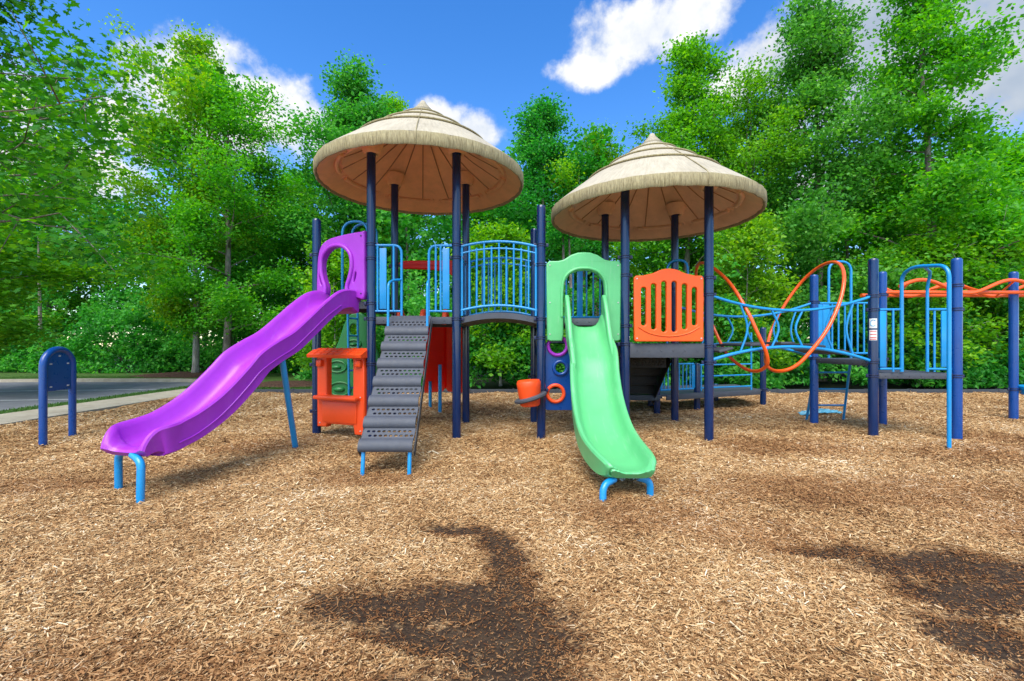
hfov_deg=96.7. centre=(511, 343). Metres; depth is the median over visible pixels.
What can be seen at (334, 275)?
sapling
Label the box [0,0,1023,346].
sky
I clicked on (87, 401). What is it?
lawn
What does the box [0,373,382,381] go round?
lawn
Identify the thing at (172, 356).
undergrowth
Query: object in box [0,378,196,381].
kerb
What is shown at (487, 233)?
sapling
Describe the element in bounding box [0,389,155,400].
road marking
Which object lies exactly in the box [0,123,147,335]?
maple tree
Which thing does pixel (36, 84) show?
maple tree
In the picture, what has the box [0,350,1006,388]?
ground
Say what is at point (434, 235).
woodland
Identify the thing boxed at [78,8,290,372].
birch tree
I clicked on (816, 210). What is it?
poplar tree
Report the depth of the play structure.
6.49 m
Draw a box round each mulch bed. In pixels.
[130,371,267,377]
[258,380,311,386]
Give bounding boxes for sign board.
[38,346,76,445]
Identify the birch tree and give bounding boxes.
[0,65,163,361]
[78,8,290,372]
[522,118,656,340]
[824,157,1023,347]
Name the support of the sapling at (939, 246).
on the ground at (821, 384)
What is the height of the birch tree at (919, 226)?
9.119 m
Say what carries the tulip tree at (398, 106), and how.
on the ground at (821, 384)
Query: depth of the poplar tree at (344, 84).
19.61 m
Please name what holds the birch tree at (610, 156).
on the ground at (821, 384)
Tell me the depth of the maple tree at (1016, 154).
16.68 m
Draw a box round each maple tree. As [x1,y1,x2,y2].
[0,0,250,326]
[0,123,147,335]
[66,48,330,351]
[201,160,346,331]
[415,197,576,356]
[679,49,868,338]
[859,127,1023,343]
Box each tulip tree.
[340,91,451,309]
[600,29,781,377]
[795,0,1023,382]
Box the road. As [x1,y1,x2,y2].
[0,382,193,410]
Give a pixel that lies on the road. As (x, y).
(15, 395)
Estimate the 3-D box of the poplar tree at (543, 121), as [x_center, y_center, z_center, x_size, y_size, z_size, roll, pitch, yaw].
[1.264,-4.856,20.404,8.442,12.490,7.163,0,0,25]
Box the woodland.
[0,91,1023,375]
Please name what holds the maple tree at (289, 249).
on the ground at (821, 384)
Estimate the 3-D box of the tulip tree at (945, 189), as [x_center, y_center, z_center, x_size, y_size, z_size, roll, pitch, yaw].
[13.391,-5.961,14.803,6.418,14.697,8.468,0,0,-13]
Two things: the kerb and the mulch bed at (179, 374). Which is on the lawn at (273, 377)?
the mulch bed at (179, 374)
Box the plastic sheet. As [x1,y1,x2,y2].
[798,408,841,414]
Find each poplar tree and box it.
[238,44,451,329]
[450,86,617,326]
[729,0,951,380]
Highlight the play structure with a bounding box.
[100,100,1023,503]
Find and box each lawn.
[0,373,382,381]
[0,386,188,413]
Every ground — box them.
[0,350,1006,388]
[0,392,1023,680]
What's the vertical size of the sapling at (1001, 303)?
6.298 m
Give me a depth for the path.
9.73 m
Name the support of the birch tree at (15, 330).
on the lawn at (273, 377)
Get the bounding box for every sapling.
[285,235,381,371]
[437,215,565,385]
[698,213,803,382]
[835,218,1020,384]
[953,197,1023,363]
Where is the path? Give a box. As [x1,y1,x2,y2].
[0,388,186,425]
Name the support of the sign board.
on the wood chip ground at (518, 634)
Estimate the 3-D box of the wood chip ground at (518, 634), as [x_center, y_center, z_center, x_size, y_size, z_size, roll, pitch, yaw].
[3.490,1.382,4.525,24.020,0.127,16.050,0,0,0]
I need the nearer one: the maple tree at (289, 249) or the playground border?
the playground border
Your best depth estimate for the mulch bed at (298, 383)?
14.23 m
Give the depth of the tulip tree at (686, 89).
17.57 m
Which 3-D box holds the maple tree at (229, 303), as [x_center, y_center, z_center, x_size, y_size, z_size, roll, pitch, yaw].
[-11.621,-4.923,18.703,7.785,12.607,9.543,0,0,-23]
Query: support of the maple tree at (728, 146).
on the ground at (821, 384)
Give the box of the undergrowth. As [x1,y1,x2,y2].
[0,250,1023,388]
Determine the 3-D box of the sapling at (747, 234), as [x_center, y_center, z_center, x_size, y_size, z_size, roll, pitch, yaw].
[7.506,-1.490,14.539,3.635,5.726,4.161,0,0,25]
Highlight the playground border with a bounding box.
[253,388,1007,393]

